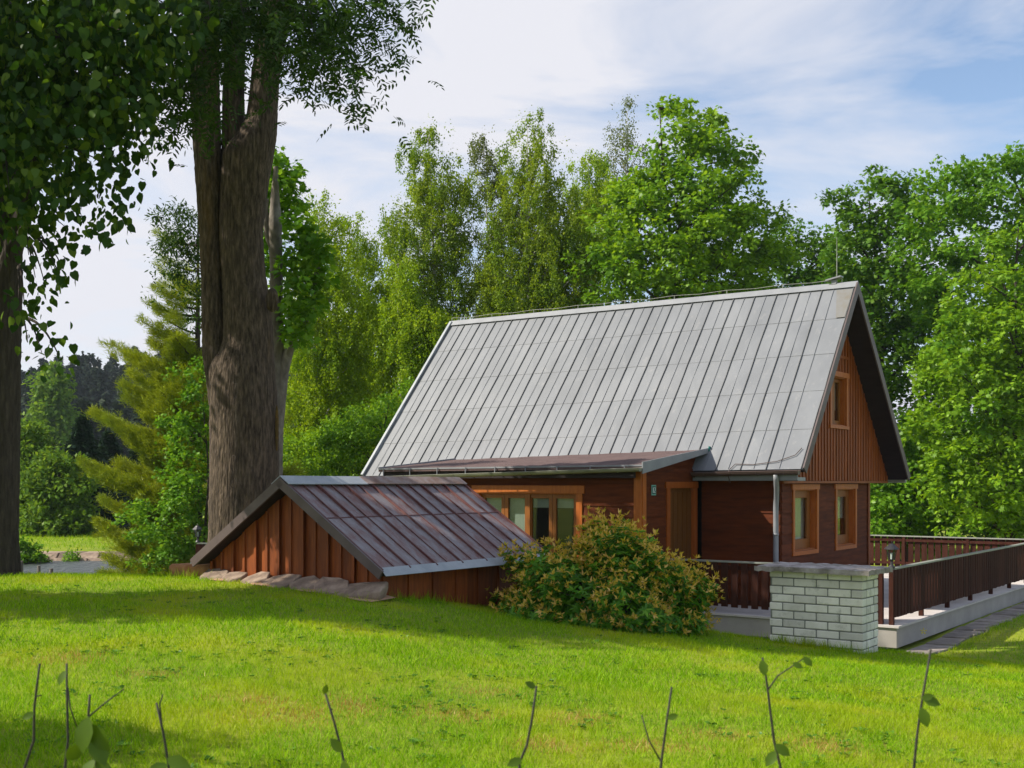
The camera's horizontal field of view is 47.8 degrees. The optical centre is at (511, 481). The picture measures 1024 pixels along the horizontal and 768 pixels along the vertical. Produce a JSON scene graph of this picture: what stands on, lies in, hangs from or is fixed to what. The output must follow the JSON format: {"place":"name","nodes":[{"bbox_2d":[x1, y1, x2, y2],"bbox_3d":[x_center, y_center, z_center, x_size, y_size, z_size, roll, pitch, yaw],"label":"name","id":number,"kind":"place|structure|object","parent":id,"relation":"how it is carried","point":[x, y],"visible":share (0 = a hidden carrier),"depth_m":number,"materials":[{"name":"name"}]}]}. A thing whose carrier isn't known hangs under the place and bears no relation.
{"place":"outdoors","nodes":[
{"label":"outdoors","id":0,"kind":"place"},
{"bbox_2d":[23,561,150,573],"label":"pond water","id":1,"kind":"structure","parent":0,"point":[82,567],"depth_m":36.83,"materials":[{"name":"grey liquid"}]},
{"bbox_2d":[7,645,927,767],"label":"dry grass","id":2,"kind":"structure","parent":0,"point":[518,740],"depth_m":7.64,"materials":[{"name":"green plant"}]},
{"bbox_2d":[0,506,1023,767],"bbox_3d":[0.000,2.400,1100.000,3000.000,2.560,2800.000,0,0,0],"label":"ground","id":3,"kind":"structure","parent":0,"point":[1008,648],"depth_m":8.78,"materials":[{"name":"green plant"}]},
{"bbox_2d":[22,663,41,767],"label":"sapling","id":4,"kind":"object","parent":3,"relation":"on","point":[27,715],"visible":1,"depth_m":3.30,"materials":[{"name":"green plant"}]},
{"bbox_2d":[19,535,53,563],"bbox_3d":[-16.209,2.762,38.530,1.895,2.061,1.626,0,0,0],"label":"bush","id":5,"kind":"object","parent":3,"relation":"on","point":[29,552],"visible":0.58,"depth_m":38.25,"materials":[{"name":"green plant"}]},
{"bbox_2d":[19,412,62,534],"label":"tree","id":6,"kind":"object","parent":3,"relation":"on","point":[33,435],"visible":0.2,"depth_m":54.21,"materials":[{"name":"green plant"}]},
{"bbox_2d":[21,360,93,449],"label":"tree","id":7,"kind":"object","parent":3,"relation":"on","point":[51,397],"visible":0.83,"depth_m":118.86,"materials":[{"name":"green plant"}]},
{"bbox_2d":[19,440,107,536],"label":"tree","id":8,"kind":"object","parent":3,"relation":"on","point":[58,492],"visible":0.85,"depth_m":52.26,"materials":[{"name":"green plant"}]},
{"bbox_2d":[57,663,81,767],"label":"sapling","id":9,"kind":"object","parent":3,"relation":"on","point":[73,752],"visible":0.97,"depth_m":3.30,"materials":[{"name":"green plant"}]},
{"bbox_2d":[61,545,83,561],"bbox_3d":[-14.923,2.867,39.416,0.872,1.438,1.148,0,0,-29],"label":"bush","id":10,"kind":"object","parent":3,"relation":"on","point":[71,555],"visible":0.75,"depth_m":39.39,"materials":[{"name":"green plant"}]},
{"bbox_2d":[42,551,140,560],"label":"bank wall","id":11,"kind":"structure","parent":3,"relation":"on","point":[85,556],"depth_m":39.80,"materials":[{"name":"stone"}]},
{"bbox_2d":[63,415,131,533],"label":"spruce tree","id":12,"kind":"object","parent":3,"relation":"on","point":[82,440],"visible":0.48,"depth_m":55.67,"materials":[{"name":"green plant"}]},
{"bbox_2d":[20,533,177,549],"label":"bank grass","id":13,"kind":"structure","parent":3,"relation":"on","point":[66,538],"depth_m":46.02,"materials":[{"name":"green plant"}]},
{"bbox_2d":[75,689,123,767],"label":"sapling","id":14,"kind":"object","parent":3,"relation":"on","point":[93,737],"visible":1,"depth_m":3.12,"materials":[{"name":"green plant"}]},
{"bbox_2d":[0,0,219,576],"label":"lime tree","id":15,"kind":"object","parent":3,"relation":"on","point":[61,43],"visible":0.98,"depth_m":13.74,"materials":[{"name":"green plant"}]},
{"bbox_2d":[97,430,147,528],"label":"spruce tree","id":16,"kind":"object","parent":3,"relation":"on","point":[108,446],"visible":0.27,"depth_m":59.66,"materials":[{"name":"green plant"}]},
{"bbox_2d":[125,451,170,514],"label":"spruce tree","id":17,"kind":"object","parent":3,"relation":"on","point":[133,455],"visible":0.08,"depth_m":61.58,"materials":[{"name":"green plant"}]},
{"bbox_2d":[106,355,209,573],"bbox_3d":[-8.634,0.075,29.021,3.106,6.639,2.073,0,0,23],"label":"young maple","id":18,"kind":"object","parent":3,"relation":"on","point":[167,549],"visible":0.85,"depth_m":28.80,"materials":[{"name":"green plant"}]},
{"bbox_2d":[150,694,190,767],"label":"sapling","id":19,"kind":"object","parent":3,"relation":"on","point":[176,761],"visible":1,"depth_m":3.28,"materials":[{"name":"green plant"}]},
{"bbox_2d":[140,195,201,335],"bbox_3d":[-6.880,-1.511,24.085,1.721,8.983,1.860,0,0,0],"label":"young ash","id":20,"kind":"object","parent":3,"relation":"on","point":[183,250],"visible":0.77,"depth_m":23.95,"materials":[{"name":"green plant"}]},
{"bbox_2d":[169,563,209,576],"bbox_3d":[-4.303,1.303,16.303,0.850,0.324,0.893,0,0,36],"label":"earth mound","id":21,"kind":"object","parent":3,"relation":"on","point":[190,568],"visible":0.25,"depth_m":15.93,"materials":[{"name":"brown soil"}]},
{"bbox_2d":[73,220,312,575],"bbox_3d":[-8.615,-1.859,30.726,5.736,10.456,5.295,0,0,-25],"label":"pine tree","id":22,"kind":"object","parent":3,"relation":"on","point":[153,394],"visible":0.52,"depth_m":30.39,"materials":[{"name":"green plant"}]},
{"bbox_2d":[196,543,206,552],"bbox_3d":[-5.221,1.923,27.301,4.542,0.955,0.110,0,0,3],"label":"railing","id":23,"kind":"object","parent":3,"relation":"on","point":[199,546],"visible":0.1,"depth_m":27.35,"materials":[{"name":"brown paint"}]},
{"bbox_2d":[192,524,201,542],"bbox_3d":[-7.453,1.220,27.400,0.217,0.440,0.250,0,0,0],"label":"lantern","id":24,"kind":"object","parent":23,"relation":"on","point":[197,527],"visible":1,"depth_m":27.37,"materials":[{"name":"black metal"}]},
{"bbox_2d":[200,568,228,580],"bbox_3d":[-4.005,1.317,15.553,0.421,0.289,0.498,0,0,0],"label":"flat stone","id":25,"kind":"object","parent":3,"relation":"on","point":[213,573],"visible":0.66,"depth_m":15.56,"materials":[{"name":"stone"}]},
{"bbox_2d":[17,0,444,542],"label":"ash tree","id":26,"kind":"object","parent":3,"relation":"on","point":[233,162],"visible":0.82,"depth_m":18.69,"materials":[{"name":"brown plant"}]},
{"bbox_2d":[222,572,247,581],"bbox_3d":[-3.682,1.317,15.272,0.392,0.243,0.269,0,0,42],"label":"flat stone","id":27,"kind":"object","parent":3,"relation":"on","point":[235,576],"visible":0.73,"depth_m":15.22,"materials":[{"name":"stone"}]},
{"bbox_2d":[240,571,269,583],"bbox_3d":[-3.323,1.308,15.005,0.320,0.266,0.396,0,0,-43],"label":"flat stone","id":28,"kind":"object","parent":3,"relation":"on","point":[261,576],"visible":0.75,"depth_m":14.99,"materials":[{"name":"stone"}]},
{"bbox_2d":[261,574,300,587],"bbox_3d":[-2.986,1.327,14.708,0.530,0.295,0.368,0,0,34],"label":"flat stone","id":29,"kind":"object","parent":3,"relation":"on","point":[285,580],"visible":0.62,"depth_m":14.68,"materials":[{"name":"stone"}]},
{"bbox_2d":[263,146,342,475],"bbox_3d":[-4.116,-1.890,20.944,1.336,8.555,2.938,0,0,-40],"label":"pollard tree","id":30,"kind":"object","parent":3,"relation":"on","point":[301,311],"visible":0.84,"depth_m":20.43,"materials":[{"name":"green plant"}]},
{"bbox_2d":[210,578,395,601],"bbox_3d":[-2.873,1.331,14.596,3.300,0.143,0.517,0,0,36],"label":"sand strip","id":31,"kind":"object","parent":3,"relation":"on","point":[313,590],"visible":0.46,"depth_m":14.04,"materials":[{"name":"grey stone"}]},
{"bbox_2d":[289,575,319,589],"bbox_3d":[-2.567,1.333,14.381,0.344,0.310,0.434,0,0,-26],"label":"flat stone","id":32,"kind":"object","parent":3,"relation":"on","point":[308,582],"visible":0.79,"depth_m":14.39,"materials":[{"name":"stone"}]},
{"bbox_2d":[314,577,348,594],"bbox_3d":[-2.213,1.338,14.160,0.536,0.311,0.356,0,0,27],"label":"flat stone","id":33,"kind":"object","parent":3,"relation":"on","point":[328,584],"visible":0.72,"depth_m":14.14,"materials":[{"name":"stone"}]},
{"bbox_2d":[283,186,385,475],"bbox_3d":[-6.054,-3.340,38.036,4.459,12.655,3.640,0,0,0],"label":"birch tree","id":34,"kind":"object","parent":3,"relation":"on","point":[331,349],"visible":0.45,"depth_m":37.35,"materials":[{"name":"green plant"}]},
{"bbox_2d":[322,684,349,767],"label":"sapling","id":35,"kind":"object","parent":3,"relation":"on","point":[336,745],"visible":1,"depth_m":3.28,"materials":[{"name":"green plant"}]},
{"bbox_2d":[283,376,414,475],"bbox_3d":[-5.080,0.177,33.888,4.723,6.569,3.861,0,0,33],"label":"hazel bush","id":36,"kind":"object","parent":3,"relation":"on","point":[327,420],"visible":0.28,"depth_m":33.82,"materials":[{"name":"green plant"}]},
{"bbox_2d":[297,391,401,475],"bbox_3d":[-4.428,0.293,31.526,2.949,5.530,2.509,0,0,19],"label":"hazel bush","id":37,"kind":"object","parent":3,"relation":"on","point":[331,440],"visible":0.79,"depth_m":31.27,"materials":[{"name":"green plant"}]},
{"bbox_2d":[334,581,387,601],"bbox_3d":[-1.877,1.373,13.875,0.807,0.362,0.377,0,0,24],"label":"flat stone","id":38,"kind":"object","parent":3,"relation":"on","point":[374,590],"visible":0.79,"depth_m":13.76,"materials":[{"name":"stone"}]},
{"bbox_2d":[327,210,406,475],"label":"birch tree","id":39,"kind":"object","parent":3,"relation":"on","point":[366,272],"visible":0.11,"depth_m":41.74,"materials":[{"name":"green plant"}]},
{"bbox_2d":[190,476,549,606],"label":"shed","id":40,"kind":"structure","parent":3,"relation":"on","point":[441,536],"depth_m":15.13,"materials":[{"name":"paint"}]},
{"bbox_2d":[357,252,469,421],"bbox_3d":[-2.867,-2.224,37.100,3.599,10.422,3.368,0,0,32],"label":"birch tree","id":41,"kind":"object","parent":3,"relation":"on","point":[412,338],"visible":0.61,"depth_m":36.59,"materials":[{"name":"green plant"}]},
{"bbox_2d":[366,117,495,319],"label":"birch tree","id":42,"kind":"object","parent":3,"relation":"on","point":[404,238],"visible":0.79,"depth_m":43.45,"materials":[{"name":"green plant"}]},
{"bbox_2d":[458,124,517,318],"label":"birch tree","id":43,"kind":"object","parent":3,"relation":"on","point":[475,157],"visible":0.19,"depth_m":46.91,"materials":[{"name":"green plant"}]},
{"bbox_2d":[0,583,1023,767],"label":"lawn weeds","id":44,"kind":"object","parent":3,"relation":"on","point":[207,757],"visible":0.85,"depth_m":8.45,"materials":[{"name":"green plant"}]},
{"bbox_2d":[507,681,537,767],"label":"sapling","id":45,"kind":"object","parent":3,"relation":"on","point":[514,762],"visible":1,"depth_m":3.30,"materials":[{"name":"green plant"}]},
{"bbox_2d":[465,105,619,317],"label":"birch tree","id":46,"kind":"object","parent":3,"relation":"on","point":[528,284],"visible":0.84,"depth_m":42.26,"materials":[{"name":"green plant"}]},
{"bbox_2d":[559,148,624,290],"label":"birch tree","id":47,"kind":"object","parent":3,"relation":"on","point":[601,167],"visible":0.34,"depth_m":51.69,"materials":[{"name":"green plant"}]},
{"bbox_2d":[202,432,985,540],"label":"undergrowth","id":48,"kind":"object","parent":3,"relation":"on","point":[203,512],"depth_m":52.97,"materials":[{"name":"green plant"}]},
{"bbox_2d":[485,505,726,635],"bbox_3d":[1.199,1.220,15.405,3.345,1.826,2.574,0,0,0],"label":"rhododendron","id":49,"kind":"object","parent":3,"relation":"on","point":[663,595],"visible":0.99,"depth_m":14.74,"materials":[{"name":"green plant"}]},
{"bbox_2d":[592,94,656,302],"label":"birch tree","id":50,"kind":"object","parent":3,"relation":"on","point":[629,142],"visible":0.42,"depth_m":53.94,"materials":[{"name":"green plant"}]},
{"bbox_2d":[361,249,910,606],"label":"cottage","id":51,"kind":"structure","parent":3,"relation":"on","point":[756,426],"depth_m":24.19,"materials":[{"name":"grey metal"}]},
{"bbox_2d":[472,485,584,557],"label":"window","id":52,"kind":"structure","parent":51,"relation":"in","point":[553,511],"depth_m":22.55,"materials":[{"name":"orange wood"}]},
{"bbox_2d":[651,485,655,494],"bbox_3d":[2.625,0.155,21.363,0.014,0.190,0.170,0,0,36],"label":"house number sign","id":53,"kind":"object","parent":51,"relation":"attached to","point":[653,489],"visible":1,"depth_m":21.34,"materials":[{"name":"teal metal"}]},
{"bbox_2d":[664,482,697,563],"bbox_3d":[3.241,1.190,22.288,0.141,2.380,1.320,0,0,36],"label":"door","id":54,"kind":"structure","parent":51,"relation":"in","point":[681,497],"depth_m":22.37,"materials":[{"name":"brown wood"}]},
{"bbox_2d":[791,484,819,555],"bbox_3d":[5.748,0.745,23.002,0.251,1.400,1.430,0,0,36],"label":"window","id":55,"kind":"structure","parent":51,"relation":"in","point":[800,491],"depth_m":23.32,"materials":[{"name":"orange wood"}]},
{"bbox_2d":[829,371,849,429],"bbox_3d":[6.724,-1.695,24.085,0.250,1.190,1.140,0,0,36],"label":"window","id":56,"kind":"structure","parent":51,"relation":"in","point":[841,378],"depth_m":24.38,"materials":[{"name":"orange wood"}]},
{"bbox_2d":[834,484,857,550],"bbox_3d":[7.081,0.745,24.840,0.251,1.400,1.370,0,0,36],"label":"window","id":57,"kind":"structure","parent":51,"relation":"in","point":[848,491],"depth_m":25.17,"materials":[{"name":"orange wood"}]},
{"bbox_2d":[641,687,677,767],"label":"sapling","id":58,"kind":"object","parent":3,"relation":"on","point":[672,716],"visible":1,"depth_m":3.30,"materials":[{"name":"green plant"}]},
{"bbox_2d":[560,94,814,307],"bbox_3d":[6.360,-5.384,41.019,8.063,16.770,7.006,0,0,-40],"label":"maple tree","id":59,"kind":"object","parent":3,"relation":"on","point":[688,252],"visible":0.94,"depth_m":39.93,"materials":[{"name":"green plant"}]},
{"bbox_2d":[759,656,811,767],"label":"sapling","id":60,"kind":"object","parent":3,"relation":"on","point":[772,757],"visible":1,"depth_m":3.28,"materials":[{"name":"green plant"}]},
{"bbox_2d":[750,214,869,303],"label":"maple tree","id":61,"kind":"object","parent":3,"relation":"on","point":[807,274],"visible":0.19,"depth_m":49.30,"materials":[{"name":"green plant"}]},
{"bbox_2d":[754,562,892,653],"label":"brick pillar","id":62,"kind":"structure","parent":3,"relation":"on","point":[836,604],"depth_m":14.83,"materials":[{"name":"grey brick"}]},
{"bbox_2d":[706,588,1023,648],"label":"terrace","id":63,"kind":"structure","parent":3,"relation":"on","point":[888,638],"depth_m":20.96,"materials":[{"name":"grey concrete"}]},
{"bbox_2d":[703,573,1023,628],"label":"terrace paving","id":64,"kind":"structure","parent":63,"relation":"on","point":[909,618],"depth_m":21.71,"materials":[{"name":"grey concrete"}]},
{"bbox_2d":[670,558,883,623],"bbox_3d":[4.625,1.923,20.642,4.018,0.955,0.110,0,0,36],"label":"railing","id":65,"kind":"object","parent":64,"relation":"on","point":[744,601],"visible":0.29,"depth_m":20.89,"materials":[{"name":"brown paint"}]},
{"bbox_2d":[870,535,1023,566],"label":"railing","id":66,"kind":"object","parent":64,"relation":"on","point":[969,544],"visible":0.36,"depth_m":30.73,"materials":[{"name":"brown paint"}]},
{"bbox_2d":[889,543,1023,624],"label":"railing","id":67,"kind":"object","parent":64,"relation":"on","point":[919,587],"visible":0.98,"depth_m":22.08,"materials":[{"name":"brown paint"}]},
{"bbox_2d":[884,541,898,567],"bbox_3d":[6.367,1.220,19.379,0.216,0.440,0.250,0,0,0],"label":"lantern","id":68,"kind":"object","parent":67,"relation":"on","point":[893,547],"visible":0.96,"depth_m":19.34,"materials":[{"name":"black metal"}]},
{"bbox_2d":[812,164,979,551],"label":"maple tree","id":69,"kind":"object","parent":3,"relation":"on","point":[876,271],"visible":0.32,"depth_m":44.97,"materials":[{"name":"green plant"}]},
{"bbox_2d":[870,406,973,561],"bbox_3d":[13.671,0.147,38.933,4.749,5.475,3.501,0,0,0],"label":"maple tree","id":70,"kind":"object","parent":3,"relation":"on","point":[907,518],"visible":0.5,"depth_m":38.33,"materials":[{"name":"green plant"}]},
{"bbox_2d":[913,649,940,767],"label":"sapling","id":71,"kind":"object","parent":3,"relation":"on","point":[929,699],"visible":1,"depth_m":3.28,"materials":[{"name":"green plant"}]},
{"bbox_2d":[882,140,1023,549],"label":"maple tree","id":72,"kind":"object","parent":3,"relation":"on","point":[958,209],"visible":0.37,"depth_m":41.16,"materials":[{"name":"green plant"}]},
{"bbox_2d":[897,214,1023,541],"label":"maple tree","id":73,"kind":"object","parent":3,"relation":"on","point":[1002,490],"visible":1,"depth_m":35.07,"materials":[{"name":"green plant"}]},
{"bbox_2d":[21,0,1023,436],"label":"sky","id":74,"kind":"structure","parent":0,"point":[829,91],"materials":[{"name":"blue"}]},
{"bbox_2d":[135,568,1023,657],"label":"tall grass","id":75,"kind":"structure","parent":0,"point":[810,642],"depth_m":14.89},
{"bbox_2d":[907,602,1023,654],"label":"stone path","id":76,"kind":"structure","parent":0,"point":[949,640],"depth_m":21.35,"materials":[{"name":"grey stone"}]},
{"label":"hill","id":77,"kind":"structure","parent":0,"visible":0},
{"bbox_2d":[21,343,344,472],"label":"wood","id":78,"kind":"object","parent":77,"relation":"on","point":[95,385],"visible":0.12,"depth_m":214.67,"materials":[{"name":"green plant"}]}
]}

